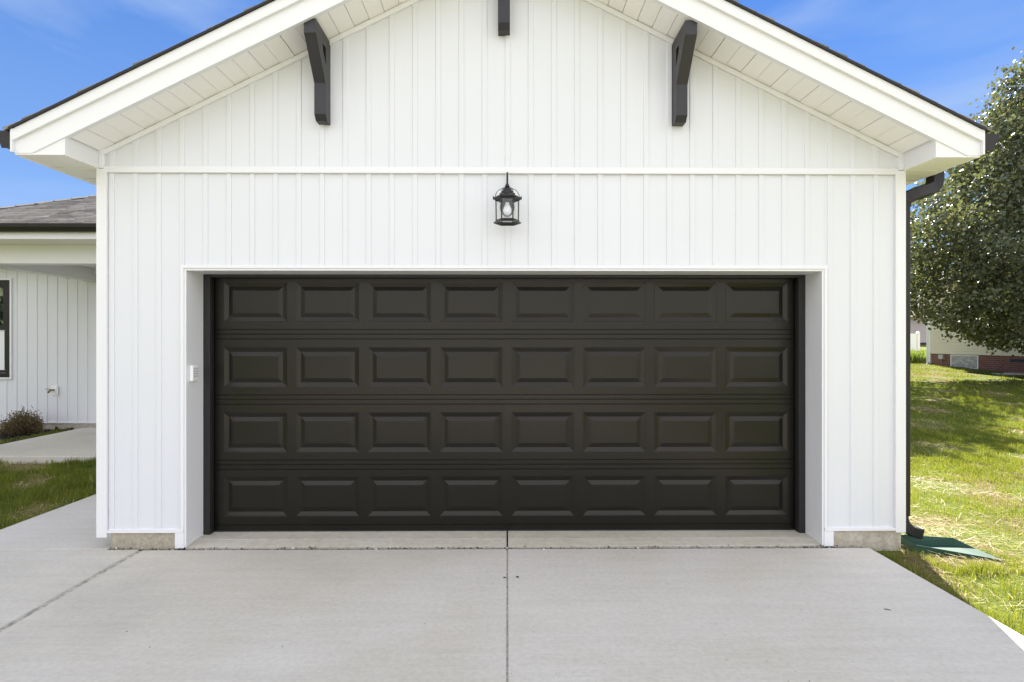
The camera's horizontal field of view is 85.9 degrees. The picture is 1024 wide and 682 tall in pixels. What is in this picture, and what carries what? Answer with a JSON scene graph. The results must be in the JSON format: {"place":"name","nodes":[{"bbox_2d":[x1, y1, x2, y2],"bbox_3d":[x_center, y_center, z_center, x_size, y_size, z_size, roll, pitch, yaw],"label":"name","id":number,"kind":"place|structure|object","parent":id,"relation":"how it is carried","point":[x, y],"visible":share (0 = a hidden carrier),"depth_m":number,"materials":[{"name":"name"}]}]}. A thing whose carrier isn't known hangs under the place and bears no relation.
{"place":"outdoors","nodes":[
{"label":"outdoors","id":0,"kind":"place"},
{"bbox_2d":[0,426,73,442],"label":"mulch bed","id":1,"kind":"object","parent":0,"point":[1,437],"depth_m":9.22,"materials":[{"name":"brown wood"}]},
{"bbox_2d":[0,405,45,437],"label":"shrub","id":2,"kind":"object","parent":1,"relation":"on","point":[26,422],"visible":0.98,"depth_m":9.14,"materials":[{"name":"brown plant"}]},
{"bbox_2d":[0,426,74,443],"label":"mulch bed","id":3,"kind":"object","parent":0,"point":[32,436],"visible":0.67,"depth_m":8.85,"materials":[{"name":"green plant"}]},
{"bbox_2d":[0,428,138,628],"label":"walkway","id":4,"kind":"structure","parent":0,"point":[47,556],"depth_m":4.23,"materials":[{"name":"concrete"}]},
{"bbox_2d":[0,548,1023,681],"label":"driveway","id":5,"kind":"structure","parent":0,"point":[595,615],"depth_m":3.10,"materials":[{"name":"concrete"}]},
{"bbox_2d":[0,550,507,681],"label":"driveway joint","id":6,"kind":"object","parent":5,"relation":"on","point":[59,596],"visible":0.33,"depth_m":3.35,"materials":[{"name":"grey concrete"}]},
{"bbox_2d":[35,544,861,680],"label":"grit","id":7,"kind":"object","parent":5,"relation":"on","point":[314,548],"visible":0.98,"depth_m":4.20,"materials":[{"name":"grey gravel"}]},
{"bbox_2d":[0,345,1023,635],"bbox_3d":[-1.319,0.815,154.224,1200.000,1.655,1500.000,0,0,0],"label":"lawn","id":8,"kind":"structure","parent":0,"point":[972,531],"depth_m":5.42,"materials":[{"name":"plant"}]},
{"bbox_2d":[0,0,998,550],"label":"house","id":9,"kind":"structure","parent":8,"relation":"on","point":[672,308],"depth_m":4.25,"materials":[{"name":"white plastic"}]},
{"bbox_2d":[0,278,12,378],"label":"window","id":10,"kind":"structure","parent":9,"relation":"in","point":[5,283],"depth_m":9.73,"materials":[{"name":"metal"}]},
{"bbox_2d":[47,386,57,394],"bbox_3d":[-8.119,0.877,9.697,0.112,0.165,0.162,0,0,25],"label":"spigot","id":11,"kind":"object","parent":9,"relation":"attached to","point":[54,390],"visible":1,"depth_m":9.72,"materials":[{"name":"white plastic"}]},
{"bbox_2d":[189,365,197,380],"bbox_3d":[-2.469,0.250,4.271,0.032,0.124,0.080,0,0,0],"label":"door keypad","id":12,"kind":"object","parent":9,"relation":"attached to","point":[193,372],"depth_m":4.24,"materials":[{"name":"white plastic"}]},
{"bbox_2d":[139,548,692,550],"bbox_3d":[-0.286,1.633,4.203,5.700,0.074,0.045,0,0,0],"label":"expansion gap","id":13,"kind":"object","parent":9,"relation":"attached to","point":[507,549],"visible":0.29,"depth_m":4.21,"materials":[{"name":"grey concrete"}]},
{"bbox_2d":[214,278,796,531],"bbox_3d":[-0.044,0.488,4.545,4.790,2.147,0.054,0,0,0],"label":"garage door","id":14,"kind":"structure","parent":9,"relation":"in","point":[341,404],"depth_m":4.52,"materials":[{"name":"brown paint"}]},
{"bbox_2d":[493,172,521,225],"bbox_3d":[-0.035,-1.065,4.095,0.216,0.395,0.269,0,0,0],"label":"wall lantern","id":15,"kind":"object","parent":9,"relation":"attached to","point":[506,198],"depth_m":4.05,"materials":[{"name":"black plastic"}]},
{"bbox_2d":[910,332,919,350],"bbox_3d":[20.669,0.080,33.208,7.905,1.300,0.160,0,0,0],"label":"vinyl fence","id":16,"kind":"object","parent":8,"relation":"on","point":[914,341],"visible":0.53,"depth_m":33.22,"materials":[{"name":"white plastic"}]},
{"bbox_2d":[910,294,925,344],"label":"neighbor house","id":17,"kind":"structure","parent":8,"relation":"on","point":[915,327],"depth_m":42.46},
{"bbox_2d":[910,212,932,302],"bbox_3d":[8.912,-3.202,17.826,7.413,8.980,7.280,0,0,35],"label":"yellowing tree","id":18,"kind":"object","parent":8,"relation":"on","point":[913,277],"depth_m":15.09,"materials":[{"name":"green plant"}]},
{"bbox_2d":[901,535,1004,561],"bbox_3d":[3.360,1.600,4.267,0.644,0.100,0.269,0,0,17],"label":"splash block","id":19,"kind":"object","parent":8,"relation":"on","point":[942,546],"depth_m":4.29,"materials":[{"name":"green plastic"}]},
{"bbox_2d":[910,47,1023,358],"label":"broadleaf tree","id":20,"kind":"object","parent":8,"relation":"on","point":[972,250],"visible":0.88,"depth_m":15.88,"materials":[{"name":"green plant"}]},
{"bbox_2d":[926,252,1023,372],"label":"neighbor house","id":21,"kind":"structure","parent":8,"relation":"on","point":[953,352],"depth_m":21.49,"materials":[{"name":"beige"}]},
{"bbox_2d":[950,355,978,368],"bbox_3d":[17.662,0.815,21.482,0.031,0.530,1.300,0,0,0],"label":"access door","id":22,"kind":"structure","parent":21,"relation":"in","point":[967,361],"depth_m":21.42,"materials":[{"name":"white plastic"}]},
{"bbox_2d":[0,405,1023,624],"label":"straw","id":23,"kind":"object","parent":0,"point":[932,529],"visible":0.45,"depth_m":5.20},
{"bbox_2d":[0,0,1023,292],"label":"sky","id":24,"kind":"structure","parent":0,"point":[948,52],"materials":[{"name":"blue"}]},
{"bbox_2d":[910,348,925,362],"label":"ornamental grass","id":25,"kind":"object","parent":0,"point":[916,356],"depth_m":23.87,"materials":[{"name":"green plant"}]},
{"bbox_2d":[991,373,1023,374],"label":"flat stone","id":26,"kind":"object","parent":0,"point":[1009,373],"visible":0.84,"depth_m":18.50,"materials":[{"name":"grey stone"}]}
]}

